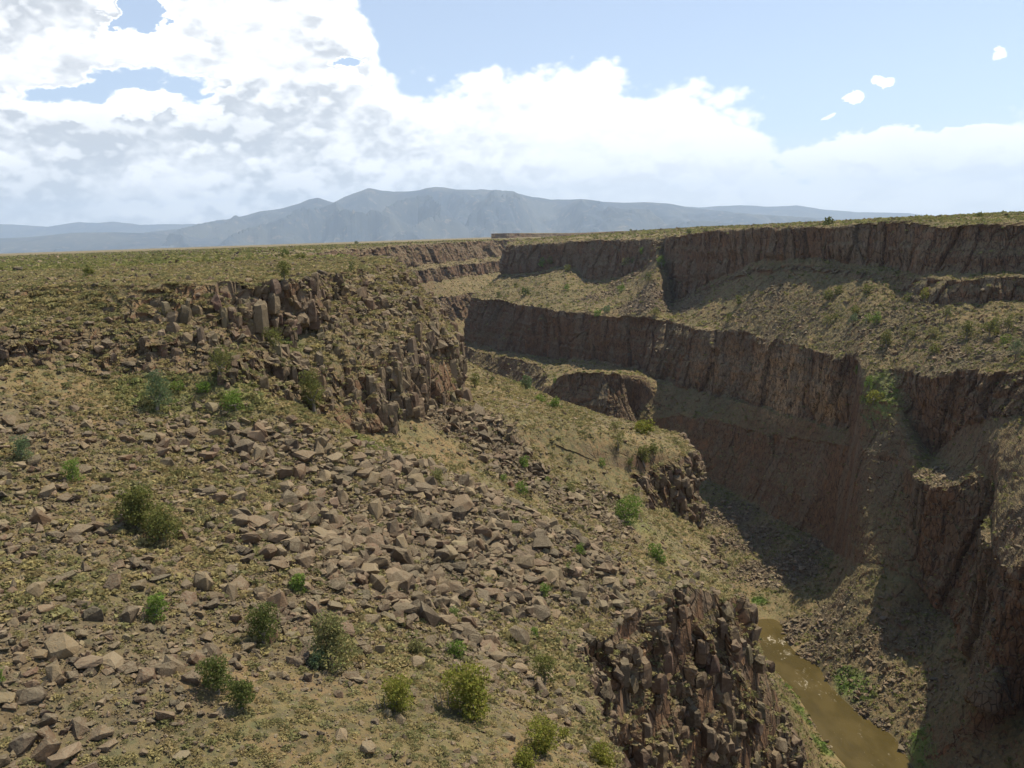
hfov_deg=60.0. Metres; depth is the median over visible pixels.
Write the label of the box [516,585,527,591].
boulder
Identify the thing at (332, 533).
boulder
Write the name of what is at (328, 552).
boulder
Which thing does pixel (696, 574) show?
boulder
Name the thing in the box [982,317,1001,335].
juniper tree
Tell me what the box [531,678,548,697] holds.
boulder
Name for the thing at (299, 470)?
boulder
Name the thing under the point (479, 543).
boulder
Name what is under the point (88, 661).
boulder
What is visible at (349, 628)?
boulder
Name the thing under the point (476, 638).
boulder
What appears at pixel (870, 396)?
green bush
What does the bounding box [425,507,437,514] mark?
boulder
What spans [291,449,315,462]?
boulder
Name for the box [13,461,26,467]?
boulder
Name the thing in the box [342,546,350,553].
boulder
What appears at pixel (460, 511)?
boulder
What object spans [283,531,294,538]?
boulder
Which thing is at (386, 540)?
boulder
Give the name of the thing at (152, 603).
green bush
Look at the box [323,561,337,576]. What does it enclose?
boulder
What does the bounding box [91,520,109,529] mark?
boulder
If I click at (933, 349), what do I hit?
juniper tree
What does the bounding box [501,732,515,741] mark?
boulder
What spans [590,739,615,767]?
green bush
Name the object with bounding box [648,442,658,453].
juniper tree
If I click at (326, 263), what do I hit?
slope sagebrush
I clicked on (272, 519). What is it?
boulder
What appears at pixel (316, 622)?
boulder
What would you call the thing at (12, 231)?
mountain range
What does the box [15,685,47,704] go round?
boulder
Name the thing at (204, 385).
broadleaf tree
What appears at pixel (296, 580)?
green bush
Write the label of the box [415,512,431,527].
boulder
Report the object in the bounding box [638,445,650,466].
juniper tree
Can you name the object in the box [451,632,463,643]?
boulder
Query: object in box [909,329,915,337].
feathery shrub
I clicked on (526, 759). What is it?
green bush
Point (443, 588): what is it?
boulder
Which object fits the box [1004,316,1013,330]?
juniper tree
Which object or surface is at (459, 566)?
boulder
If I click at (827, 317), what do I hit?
juniper tree
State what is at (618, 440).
juniper tree
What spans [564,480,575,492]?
feathery shrub
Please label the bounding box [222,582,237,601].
boulder
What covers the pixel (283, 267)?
juniper tree
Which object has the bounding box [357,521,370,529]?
boulder
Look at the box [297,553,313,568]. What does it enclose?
boulder
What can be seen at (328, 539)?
boulder
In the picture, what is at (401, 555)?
boulder
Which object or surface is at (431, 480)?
boulder
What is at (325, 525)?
boulder
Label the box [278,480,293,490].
boulder
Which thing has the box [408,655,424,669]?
boulder
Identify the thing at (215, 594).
boulder
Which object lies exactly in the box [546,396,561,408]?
green bush
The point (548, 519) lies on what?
boulder
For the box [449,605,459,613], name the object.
green bush
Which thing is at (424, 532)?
boulder
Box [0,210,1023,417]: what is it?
distant sagebrush
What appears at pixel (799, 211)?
mountain range
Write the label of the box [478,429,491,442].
boulder
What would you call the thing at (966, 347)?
feathery shrub
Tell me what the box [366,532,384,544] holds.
boulder
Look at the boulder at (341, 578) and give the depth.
90.68 m
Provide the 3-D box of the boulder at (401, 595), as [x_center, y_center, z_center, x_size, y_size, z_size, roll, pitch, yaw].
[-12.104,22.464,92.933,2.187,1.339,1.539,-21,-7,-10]
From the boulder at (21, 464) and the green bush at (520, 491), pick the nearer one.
the boulder at (21, 464)
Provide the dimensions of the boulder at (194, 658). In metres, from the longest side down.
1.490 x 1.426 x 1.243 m
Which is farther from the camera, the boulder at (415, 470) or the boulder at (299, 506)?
the boulder at (415, 470)
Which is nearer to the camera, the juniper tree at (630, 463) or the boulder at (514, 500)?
the boulder at (514, 500)
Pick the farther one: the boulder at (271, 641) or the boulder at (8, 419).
the boulder at (8, 419)
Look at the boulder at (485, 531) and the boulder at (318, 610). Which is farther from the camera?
the boulder at (485, 531)
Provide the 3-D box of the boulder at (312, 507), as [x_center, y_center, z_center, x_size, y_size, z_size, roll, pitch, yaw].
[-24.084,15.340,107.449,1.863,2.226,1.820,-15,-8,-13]
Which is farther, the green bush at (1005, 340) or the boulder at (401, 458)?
the green bush at (1005, 340)
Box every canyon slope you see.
[0,237,844,767]
[463,213,1023,767]
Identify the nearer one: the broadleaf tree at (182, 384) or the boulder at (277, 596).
the boulder at (277, 596)
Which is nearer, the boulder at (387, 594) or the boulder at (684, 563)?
the boulder at (387, 594)
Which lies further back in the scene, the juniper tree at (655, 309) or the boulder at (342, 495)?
the juniper tree at (655, 309)
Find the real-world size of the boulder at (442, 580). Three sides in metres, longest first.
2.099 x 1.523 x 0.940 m
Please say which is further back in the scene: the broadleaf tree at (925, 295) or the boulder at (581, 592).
the broadleaf tree at (925, 295)
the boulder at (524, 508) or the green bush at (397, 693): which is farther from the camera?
the boulder at (524, 508)
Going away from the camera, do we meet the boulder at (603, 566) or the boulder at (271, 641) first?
the boulder at (271, 641)
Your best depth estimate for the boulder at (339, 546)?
97.58 m
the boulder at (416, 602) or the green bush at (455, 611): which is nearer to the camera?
the boulder at (416, 602)
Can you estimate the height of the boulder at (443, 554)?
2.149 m
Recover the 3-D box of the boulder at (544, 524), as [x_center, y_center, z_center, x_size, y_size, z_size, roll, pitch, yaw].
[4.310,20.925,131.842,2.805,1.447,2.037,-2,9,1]
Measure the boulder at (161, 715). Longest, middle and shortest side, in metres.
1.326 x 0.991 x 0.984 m
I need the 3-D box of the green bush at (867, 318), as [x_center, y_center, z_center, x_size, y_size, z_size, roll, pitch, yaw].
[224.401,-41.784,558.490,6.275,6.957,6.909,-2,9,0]
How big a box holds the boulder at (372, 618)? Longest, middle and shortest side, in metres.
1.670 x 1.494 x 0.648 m
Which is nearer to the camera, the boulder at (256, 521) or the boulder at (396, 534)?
the boulder at (256, 521)
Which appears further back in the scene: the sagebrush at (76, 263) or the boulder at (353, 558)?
the sagebrush at (76, 263)
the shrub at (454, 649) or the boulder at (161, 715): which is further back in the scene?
the shrub at (454, 649)
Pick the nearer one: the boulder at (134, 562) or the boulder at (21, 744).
the boulder at (21, 744)
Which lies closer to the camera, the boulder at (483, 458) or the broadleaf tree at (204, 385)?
the broadleaf tree at (204, 385)
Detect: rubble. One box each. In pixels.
[0,211,1023,767]
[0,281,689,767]
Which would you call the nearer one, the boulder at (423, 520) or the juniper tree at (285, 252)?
the boulder at (423, 520)
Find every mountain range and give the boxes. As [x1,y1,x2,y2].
[0,222,196,237]
[0,232,222,253]
[52,187,845,251]
[690,205,922,219]
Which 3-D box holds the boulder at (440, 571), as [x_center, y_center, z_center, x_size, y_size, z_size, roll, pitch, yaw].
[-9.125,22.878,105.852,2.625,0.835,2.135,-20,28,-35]
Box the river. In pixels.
[758,619,912,767]
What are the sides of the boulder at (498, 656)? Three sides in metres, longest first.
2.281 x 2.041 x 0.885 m
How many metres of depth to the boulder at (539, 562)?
121.66 m
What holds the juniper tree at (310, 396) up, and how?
on the canyon slope at (700, 605)
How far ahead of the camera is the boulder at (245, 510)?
97.65 m
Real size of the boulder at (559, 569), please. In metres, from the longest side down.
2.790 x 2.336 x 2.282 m
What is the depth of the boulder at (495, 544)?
119.99 m
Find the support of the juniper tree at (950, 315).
on the canyon slope at (611, 335)
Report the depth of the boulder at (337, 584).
89.45 m
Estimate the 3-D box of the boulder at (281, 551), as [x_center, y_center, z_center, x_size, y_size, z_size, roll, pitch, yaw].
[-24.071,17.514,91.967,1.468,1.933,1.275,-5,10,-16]
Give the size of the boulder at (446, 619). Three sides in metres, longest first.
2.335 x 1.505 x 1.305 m
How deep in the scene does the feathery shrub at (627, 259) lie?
1045.97 m
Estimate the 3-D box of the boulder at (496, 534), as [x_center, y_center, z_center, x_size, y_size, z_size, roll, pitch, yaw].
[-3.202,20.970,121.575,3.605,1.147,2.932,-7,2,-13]
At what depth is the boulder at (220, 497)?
98.72 m
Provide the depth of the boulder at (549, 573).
118.93 m
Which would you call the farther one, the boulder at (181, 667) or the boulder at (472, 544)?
the boulder at (472, 544)
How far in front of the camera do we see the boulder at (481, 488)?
132.77 m
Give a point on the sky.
(139, 112)
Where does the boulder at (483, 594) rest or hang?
on the canyon slope at (700, 605)
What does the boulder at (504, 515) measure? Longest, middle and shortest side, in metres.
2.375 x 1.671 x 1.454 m
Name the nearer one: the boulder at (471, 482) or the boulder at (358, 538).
the boulder at (358, 538)
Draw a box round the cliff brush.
[0,220,1023,767]
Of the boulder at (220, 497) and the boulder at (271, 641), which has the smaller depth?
the boulder at (271, 641)
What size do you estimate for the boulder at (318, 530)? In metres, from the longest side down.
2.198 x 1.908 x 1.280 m
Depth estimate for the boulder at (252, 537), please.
91.25 m
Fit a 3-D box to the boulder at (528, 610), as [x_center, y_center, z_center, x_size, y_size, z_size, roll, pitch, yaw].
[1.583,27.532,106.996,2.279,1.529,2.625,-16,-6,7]
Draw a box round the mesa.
[491,231,625,238]
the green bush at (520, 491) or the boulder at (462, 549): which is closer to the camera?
the boulder at (462, 549)
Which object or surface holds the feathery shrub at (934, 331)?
on the canyon slope at (611, 335)
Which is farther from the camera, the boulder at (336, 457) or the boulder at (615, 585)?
the boulder at (615, 585)
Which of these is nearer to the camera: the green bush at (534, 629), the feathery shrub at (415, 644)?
the feathery shrub at (415, 644)
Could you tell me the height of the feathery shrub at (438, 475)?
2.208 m
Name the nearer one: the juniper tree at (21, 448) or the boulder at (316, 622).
the boulder at (316, 622)
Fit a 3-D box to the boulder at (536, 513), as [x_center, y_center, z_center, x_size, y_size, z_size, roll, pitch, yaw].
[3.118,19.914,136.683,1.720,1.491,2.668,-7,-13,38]
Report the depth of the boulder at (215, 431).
115.43 m
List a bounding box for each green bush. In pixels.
[0,665,5,683]
[59,457,84,480]
[140,591,169,622]
[217,389,244,410]
[287,573,306,592]
[375,672,414,711]
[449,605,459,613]
[500,473,506,481]
[513,744,539,767]
[515,480,527,494]
[519,455,528,467]
[521,712,562,754]
[530,626,537,637]
[534,393,546,401]
[537,257,544,266]
[540,583,551,597]
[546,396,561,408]
[558,727,571,743]
[572,542,585,554]
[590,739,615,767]
[594,308,601,316]
[599,458,605,465]
[613,493,643,525]
[633,419,655,434]
[647,542,666,562]
[656,255,665,267]
[863,313,872,322]
[864,375,872,389]
[865,389,884,403]
[871,312,881,324]
[999,334,1011,343]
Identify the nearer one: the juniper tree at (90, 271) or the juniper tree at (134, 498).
the juniper tree at (134, 498)
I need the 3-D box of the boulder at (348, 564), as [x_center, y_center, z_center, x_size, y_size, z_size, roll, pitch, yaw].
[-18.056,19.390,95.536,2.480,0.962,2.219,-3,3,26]
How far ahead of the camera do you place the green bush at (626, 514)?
169.36 m
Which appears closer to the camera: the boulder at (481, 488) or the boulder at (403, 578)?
the boulder at (403, 578)
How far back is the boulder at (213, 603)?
77.69 m
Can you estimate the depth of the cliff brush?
142.61 m
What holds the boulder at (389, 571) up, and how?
on the canyon slope at (700, 605)
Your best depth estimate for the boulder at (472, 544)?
116.72 m
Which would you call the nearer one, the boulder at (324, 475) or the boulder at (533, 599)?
the boulder at (533, 599)
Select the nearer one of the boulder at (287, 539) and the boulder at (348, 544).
the boulder at (287, 539)
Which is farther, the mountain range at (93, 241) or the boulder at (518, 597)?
the mountain range at (93, 241)
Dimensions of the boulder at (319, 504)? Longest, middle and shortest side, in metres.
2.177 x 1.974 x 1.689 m
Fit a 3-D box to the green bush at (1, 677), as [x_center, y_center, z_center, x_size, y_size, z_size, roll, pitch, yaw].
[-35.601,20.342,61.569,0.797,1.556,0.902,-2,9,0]
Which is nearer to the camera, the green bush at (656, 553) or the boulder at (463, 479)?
the boulder at (463, 479)
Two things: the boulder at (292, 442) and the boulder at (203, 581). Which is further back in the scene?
the boulder at (292, 442)
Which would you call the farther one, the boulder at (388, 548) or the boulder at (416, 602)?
the boulder at (388, 548)
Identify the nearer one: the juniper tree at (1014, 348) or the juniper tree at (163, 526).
the juniper tree at (163, 526)
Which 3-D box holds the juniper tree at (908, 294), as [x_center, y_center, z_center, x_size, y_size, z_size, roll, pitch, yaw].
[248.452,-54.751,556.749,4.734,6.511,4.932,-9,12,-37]
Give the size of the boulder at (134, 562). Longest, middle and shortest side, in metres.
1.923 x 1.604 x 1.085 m
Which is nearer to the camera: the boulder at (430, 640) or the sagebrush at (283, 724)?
the sagebrush at (283, 724)
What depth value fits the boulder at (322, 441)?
122.20 m
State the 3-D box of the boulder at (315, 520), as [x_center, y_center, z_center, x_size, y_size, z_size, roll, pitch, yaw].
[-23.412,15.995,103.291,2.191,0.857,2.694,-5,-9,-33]
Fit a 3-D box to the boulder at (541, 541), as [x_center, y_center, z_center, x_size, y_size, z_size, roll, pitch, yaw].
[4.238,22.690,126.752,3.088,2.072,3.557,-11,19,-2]
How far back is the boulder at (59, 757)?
56.27 m
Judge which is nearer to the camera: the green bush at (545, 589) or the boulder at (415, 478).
the green bush at (545, 589)
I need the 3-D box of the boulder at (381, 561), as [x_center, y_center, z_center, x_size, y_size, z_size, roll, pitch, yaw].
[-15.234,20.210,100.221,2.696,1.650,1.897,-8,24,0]
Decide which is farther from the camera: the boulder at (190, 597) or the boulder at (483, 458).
the boulder at (483, 458)
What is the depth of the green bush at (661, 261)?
907.50 m
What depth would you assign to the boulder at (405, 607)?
90.51 m
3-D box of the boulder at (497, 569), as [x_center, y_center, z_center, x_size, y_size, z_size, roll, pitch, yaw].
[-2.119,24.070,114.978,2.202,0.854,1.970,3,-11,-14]
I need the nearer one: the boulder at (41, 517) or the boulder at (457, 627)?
the boulder at (41, 517)
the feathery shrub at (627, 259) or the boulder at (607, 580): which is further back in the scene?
the feathery shrub at (627, 259)
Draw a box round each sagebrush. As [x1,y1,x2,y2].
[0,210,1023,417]
[0,213,1023,767]
[0,255,803,767]
[0,624,602,767]
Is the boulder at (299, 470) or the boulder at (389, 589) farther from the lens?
the boulder at (299, 470)
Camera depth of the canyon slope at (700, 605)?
121.81 m
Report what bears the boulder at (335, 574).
on the canyon slope at (700, 605)
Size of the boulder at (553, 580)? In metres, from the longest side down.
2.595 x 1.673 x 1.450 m
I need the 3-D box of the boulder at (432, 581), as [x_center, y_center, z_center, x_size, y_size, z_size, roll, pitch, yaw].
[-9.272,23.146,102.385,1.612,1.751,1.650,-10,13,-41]
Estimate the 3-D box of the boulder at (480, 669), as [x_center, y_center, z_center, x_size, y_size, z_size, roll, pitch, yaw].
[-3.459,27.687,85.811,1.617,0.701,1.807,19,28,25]
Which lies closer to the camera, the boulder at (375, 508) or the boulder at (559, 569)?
the boulder at (375, 508)
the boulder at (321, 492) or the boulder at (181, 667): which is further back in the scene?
the boulder at (321, 492)
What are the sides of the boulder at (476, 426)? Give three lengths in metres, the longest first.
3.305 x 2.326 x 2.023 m
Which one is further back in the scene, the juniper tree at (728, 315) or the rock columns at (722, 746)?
the juniper tree at (728, 315)
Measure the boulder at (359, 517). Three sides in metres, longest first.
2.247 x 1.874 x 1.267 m
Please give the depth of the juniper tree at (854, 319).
568.66 m
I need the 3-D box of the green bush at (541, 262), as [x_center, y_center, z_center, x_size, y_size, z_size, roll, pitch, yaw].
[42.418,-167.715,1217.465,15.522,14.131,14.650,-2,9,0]
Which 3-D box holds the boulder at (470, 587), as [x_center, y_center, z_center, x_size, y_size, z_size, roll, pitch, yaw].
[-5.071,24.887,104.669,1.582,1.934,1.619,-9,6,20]
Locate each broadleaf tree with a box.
[170,380,184,389]
[195,380,210,393]
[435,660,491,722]
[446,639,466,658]
[919,286,929,301]
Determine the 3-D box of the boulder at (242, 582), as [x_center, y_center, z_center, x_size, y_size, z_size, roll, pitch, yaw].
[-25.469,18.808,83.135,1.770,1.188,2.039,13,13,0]
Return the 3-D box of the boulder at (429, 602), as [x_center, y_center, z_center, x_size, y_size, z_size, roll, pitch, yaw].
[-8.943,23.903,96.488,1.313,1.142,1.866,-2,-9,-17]
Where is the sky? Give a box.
[0,0,1023,226]
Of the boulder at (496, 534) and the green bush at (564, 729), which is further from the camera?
the boulder at (496, 534)
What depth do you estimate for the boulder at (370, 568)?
96.27 m
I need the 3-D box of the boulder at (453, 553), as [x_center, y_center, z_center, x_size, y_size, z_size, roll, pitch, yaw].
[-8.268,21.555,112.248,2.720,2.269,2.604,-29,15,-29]
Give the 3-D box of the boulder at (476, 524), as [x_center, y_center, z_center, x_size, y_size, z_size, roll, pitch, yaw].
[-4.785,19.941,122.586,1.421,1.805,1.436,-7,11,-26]
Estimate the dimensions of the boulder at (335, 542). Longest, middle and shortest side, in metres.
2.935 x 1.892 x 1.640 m
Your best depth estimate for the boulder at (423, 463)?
134.78 m
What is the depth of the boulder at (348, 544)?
99.08 m
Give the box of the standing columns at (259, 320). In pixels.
[157,287,472,434]
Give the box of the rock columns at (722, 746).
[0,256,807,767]
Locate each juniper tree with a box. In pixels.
[9,434,33,460]
[82,265,94,275]
[112,484,160,531]
[142,500,184,543]
[144,369,174,412]
[194,653,236,694]
[208,342,233,373]
[224,677,255,709]
[244,600,282,645]
[262,327,281,346]
[274,260,290,279]
[278,249,289,256]
[296,252,305,258]
[298,367,325,413]
[307,650,327,670]
[469,372,479,386]
[520,374,532,388]
[521,286,530,294]
[530,652,556,686]
[602,305,609,312]
[611,430,626,450]
[626,455,635,471]
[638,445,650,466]
[645,272,653,282]
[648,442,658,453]
[650,307,660,315]
[726,312,732,320]
[736,294,742,304]
[822,316,831,327]
[823,288,833,300]
[824,216,834,223]
[833,285,843,293]
[848,312,857,323]
[851,305,861,312]
[862,282,871,293]
[880,329,893,346]
[904,292,910,301]
[927,343,940,353]
[942,307,952,319]
[958,321,976,339]
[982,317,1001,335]
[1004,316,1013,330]
[1006,337,1023,358]
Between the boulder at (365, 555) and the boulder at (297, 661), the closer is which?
the boulder at (297, 661)
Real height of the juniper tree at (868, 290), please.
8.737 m
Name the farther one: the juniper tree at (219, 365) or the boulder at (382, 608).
the juniper tree at (219, 365)
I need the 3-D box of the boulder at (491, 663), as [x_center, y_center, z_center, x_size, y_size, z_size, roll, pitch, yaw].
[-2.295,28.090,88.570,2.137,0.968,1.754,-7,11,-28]
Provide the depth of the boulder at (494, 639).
94.07 m
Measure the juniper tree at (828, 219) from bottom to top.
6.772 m
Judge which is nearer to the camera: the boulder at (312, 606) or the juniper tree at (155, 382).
the boulder at (312, 606)
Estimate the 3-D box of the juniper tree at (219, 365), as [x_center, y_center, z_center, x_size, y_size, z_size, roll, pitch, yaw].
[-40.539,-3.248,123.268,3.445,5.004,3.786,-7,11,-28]
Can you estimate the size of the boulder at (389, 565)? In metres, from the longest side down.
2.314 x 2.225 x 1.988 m
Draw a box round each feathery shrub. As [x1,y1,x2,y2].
[306,607,357,672]
[407,638,423,654]
[430,468,443,482]
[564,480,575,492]
[607,421,620,432]
[621,257,629,264]
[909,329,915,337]
[926,326,941,336]
[961,343,972,353]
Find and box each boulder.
[1,414,15,425]
[8,732,36,754]
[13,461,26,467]
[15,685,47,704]
[25,581,46,597]
[28,507,51,524]
[28,735,60,762]
[36,725,55,738]
[37,713,57,726]
[38,483,56,496]
[44,632,78,659]
[45,531,64,537]
[45,660,62,682]
[45,741,81,767]
[64,524,93,537]
[67,716,89,737]
[74,655,102,669]
[83,605,103,620]
[88,724,114,739]
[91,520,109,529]
[100,651,123,670]
[103,573,120,592]
[117,605,139,624]
[119,661,137,674]
[127,557,143,567]
[128,578,146,589]
[134,667,155,685]
[148,564,168,575]
[150,661,176,676]
[155,710,174,720]
[163,654,185,673]
[179,590,196,604]
[181,669,201,683]
[187,651,205,664]
[192,572,213,590]
[197,486,216,495]
[198,451,216,459]
[202,643,222,656]
[203,597,219,608]
[205,591,223,599]
[206,428,226,435]
[211,491,227,503]
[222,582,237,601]
[229,434,240,446]
[230,513,249,526]
[230,575,249,589]
[231,490,246,500]
[233,439,254,452]
[237,507,251,515]
[239,427,253,435]
[239,532,261,543]
[240,553,254,562]
[240,642,256,651]
[249,515,270,527]
[250,446,267,459]
[252,422,267,436]
[252,585,268,597]
[258,544,276,559]
[260,515,279,526]
[265,446,274,457]
[265,559,289,569]
[266,511,278,517]
[266,625,277,643]
[267,530,286,542]
[267,588,287,607]
[271,556,287,562]
[275,467,292,477]
[275,544,286,555]
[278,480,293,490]
[279,536,299,541]
[280,489,296,503]
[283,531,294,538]
[284,438,298,448]
[286,656,305,666]
[287,537,304,552]
[288,567,303,576]
[288,581,310,589]
[291,351,301,357]
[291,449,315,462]
[291,500,306,512]
[293,463,305,479]
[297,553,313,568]
[298,635,315,650]
[303,550,314,559]
[305,516,321,523]
[306,600,319,614]
[307,502,319,513]
[307,618,328,627]
[309,526,329,535]
[312,501,326,509]
[314,435,328,446]
[314,488,325,496]
[316,609,325,616]
[318,469,330,484]
[319,522,331,529]
[322,548,338,556]
[323,509,338,523]
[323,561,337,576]
[324,535,339,543]
[324,569,338,579]
[325,452,342,462]
[325,544,341,555]
[325,579,345,589]
[326,530,336,536]
[328,537,342,546]
[328,576,346,582]
[330,523,339,528]
[332,466,343,472]
[332,529,343,535]
[335,489,348,505]
[335,728,347,741]
[337,515,343,526]
[337,560,355,568]
[340,622,354,635]
[341,466,357,474]
[341,556,357,567]
[342,538,353,553]
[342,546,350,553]
[346,568,364,574]
[352,513,364,522]
[352,534,366,544]
[354,467,373,478]
[354,558,364,567]
[355,573,367,584]
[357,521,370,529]
[358,459,372,468]
[358,549,370,561]
[359,740,376,753]
[360,563,379,574]
[364,614,380,624]
[365,471,380,486]
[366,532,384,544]
[366,557,389,567]
[368,498,382,519]
[368,573,385,590]
[374,645,384,652]
[377,604,389,612]
[378,544,395,552]
[380,469,394,479]
[381,581,398,593]
[383,535,391,545]
[383,556,392,570]
[383,590,398,598]
[384,567,400,577]
[385,588,395,600]
[386,570,412,593]
[387,518,399,536]
[388,459,402,471]
[389,531,406,538]
[390,547,414,564]
[391,591,407,599]
[392,602,416,612]
[393,533,407,548]
[394,454,405,463]
[400,563,414,571]
[406,468,421,477]
[406,535,413,543]
[407,473,424,483]
[408,570,419,578]
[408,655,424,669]
[409,505,417,519]
[409,582,414,590]
[410,599,420,613]
[411,591,425,601]
[413,482,434,491]
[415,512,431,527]
[415,527,430,537]
[417,459,428,467]
[417,601,440,626]
[423,537,439,548]
[424,476,437,486]
[424,599,435,608]
[424,634,436,647]
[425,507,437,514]
[426,576,436,585]
[427,457,435,465]
[429,512,442,528]
[429,564,439,570]
[433,548,449,561]
[434,567,444,576]
[435,541,450,547]
[435,583,449,594]
[437,596,451,605]
[438,576,449,590]
[439,512,451,521]
[439,615,452,626]
[442,544,458,561]
[448,506,466,519]
[449,414,462,428]
[449,494,474,510]
[449,581,463,591]
[451,561,466,572]
[451,624,462,630]
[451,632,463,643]
[454,406,462,413]
[454,588,473,596]
[456,624,479,638]
[457,545,468,553]
[458,475,468,485]
[461,616,477,627]
[466,585,475,599]
[467,537,484,550]
[467,596,479,608]
[467,632,482,643]
[468,476,473,486]
[468,664,486,675]
[471,403,485,414]
[472,521,480,528]
[474,422,486,431]
[474,525,491,537]
[475,482,487,493]
[475,538,484,550]
[475,588,491,603]
[477,454,488,462]
[477,659,500,669]
[478,424,487,431]
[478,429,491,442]
[480,640,498,651]
[481,587,499,596]
[483,634,502,649]
[486,517,496,528]
[488,517,504,528]
[489,530,500,541]
[489,566,503,572]
[489,651,507,661]
[490,540,504,553]
[491,631,499,639]
[497,510,509,519]
[498,578,512,588]
[500,601,515,616]
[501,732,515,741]
[503,591,525,602]
[508,625,529,644]
[509,497,523,504]
[509,523,523,535]
[509,588,524,598]
[512,663,527,673]
[514,555,533,568]
[516,505,534,512]
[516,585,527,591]
[518,606,533,614]
[522,591,533,601]
[523,574,539,582]
[526,528,545,539]
[530,508,541,516]
[531,598,544,605]
[531,598,549,608]
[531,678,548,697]
[532,534,552,548]
[532,605,550,621]
[534,558,548,566]
[536,520,549,528]
[537,575,546,582]
[540,516,550,521]
[541,568,558,586]
[549,516,558,526]
[549,576,556,584]
[551,565,564,580]
[565,529,582,537]
[567,564,574,576]
[570,587,587,600]
[577,585,588,591]
[578,536,590,548]
[583,631,595,646]
[596,562,609,571]
[601,576,615,584]
[604,578,620,591]
[623,608,636,619]
[678,560,689,566]
[693,571,699,580]
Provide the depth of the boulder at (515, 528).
126.43 m
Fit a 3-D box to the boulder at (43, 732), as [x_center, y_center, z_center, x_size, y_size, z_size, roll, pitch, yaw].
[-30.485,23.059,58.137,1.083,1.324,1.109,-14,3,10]
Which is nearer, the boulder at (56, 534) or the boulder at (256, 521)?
the boulder at (56, 534)
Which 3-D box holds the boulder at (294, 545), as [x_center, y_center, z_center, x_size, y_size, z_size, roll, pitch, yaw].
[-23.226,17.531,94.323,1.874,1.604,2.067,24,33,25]
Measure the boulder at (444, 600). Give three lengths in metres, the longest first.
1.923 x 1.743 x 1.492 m
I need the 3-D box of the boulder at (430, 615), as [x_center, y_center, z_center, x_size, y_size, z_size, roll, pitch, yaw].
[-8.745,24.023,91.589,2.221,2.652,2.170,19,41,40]
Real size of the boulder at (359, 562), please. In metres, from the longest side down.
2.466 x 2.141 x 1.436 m
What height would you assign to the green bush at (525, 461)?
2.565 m
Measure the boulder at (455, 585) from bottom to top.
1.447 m
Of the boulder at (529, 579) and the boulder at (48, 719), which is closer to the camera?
the boulder at (48, 719)
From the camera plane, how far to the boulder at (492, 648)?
92.66 m
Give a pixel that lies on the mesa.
(507, 235)
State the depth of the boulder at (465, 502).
125.39 m
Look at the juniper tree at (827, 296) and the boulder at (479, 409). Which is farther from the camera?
the juniper tree at (827, 296)
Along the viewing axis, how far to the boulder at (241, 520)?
94.56 m
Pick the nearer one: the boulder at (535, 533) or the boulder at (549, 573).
the boulder at (549, 573)
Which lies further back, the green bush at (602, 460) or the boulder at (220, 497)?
the green bush at (602, 460)
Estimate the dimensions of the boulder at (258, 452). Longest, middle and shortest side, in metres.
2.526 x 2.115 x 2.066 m
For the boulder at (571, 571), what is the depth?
123.12 m
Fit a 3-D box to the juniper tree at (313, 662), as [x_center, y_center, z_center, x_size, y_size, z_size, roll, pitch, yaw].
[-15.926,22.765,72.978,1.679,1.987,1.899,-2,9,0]
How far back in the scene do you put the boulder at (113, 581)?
75.11 m
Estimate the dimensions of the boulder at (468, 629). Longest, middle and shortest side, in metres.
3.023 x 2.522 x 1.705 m
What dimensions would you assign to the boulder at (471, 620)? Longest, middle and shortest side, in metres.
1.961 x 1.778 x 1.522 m
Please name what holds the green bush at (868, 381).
on the canyon slope at (611, 335)
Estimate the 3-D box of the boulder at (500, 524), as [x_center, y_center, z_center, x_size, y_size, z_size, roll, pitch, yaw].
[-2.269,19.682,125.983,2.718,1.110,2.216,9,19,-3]
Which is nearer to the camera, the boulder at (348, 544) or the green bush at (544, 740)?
the green bush at (544, 740)
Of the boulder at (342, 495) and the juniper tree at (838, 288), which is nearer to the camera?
the boulder at (342, 495)
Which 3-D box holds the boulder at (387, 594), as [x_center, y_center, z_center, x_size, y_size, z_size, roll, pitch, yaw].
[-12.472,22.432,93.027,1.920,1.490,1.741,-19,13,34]
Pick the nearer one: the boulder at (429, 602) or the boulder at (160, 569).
the boulder at (160, 569)
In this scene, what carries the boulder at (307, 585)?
on the canyon slope at (700, 605)

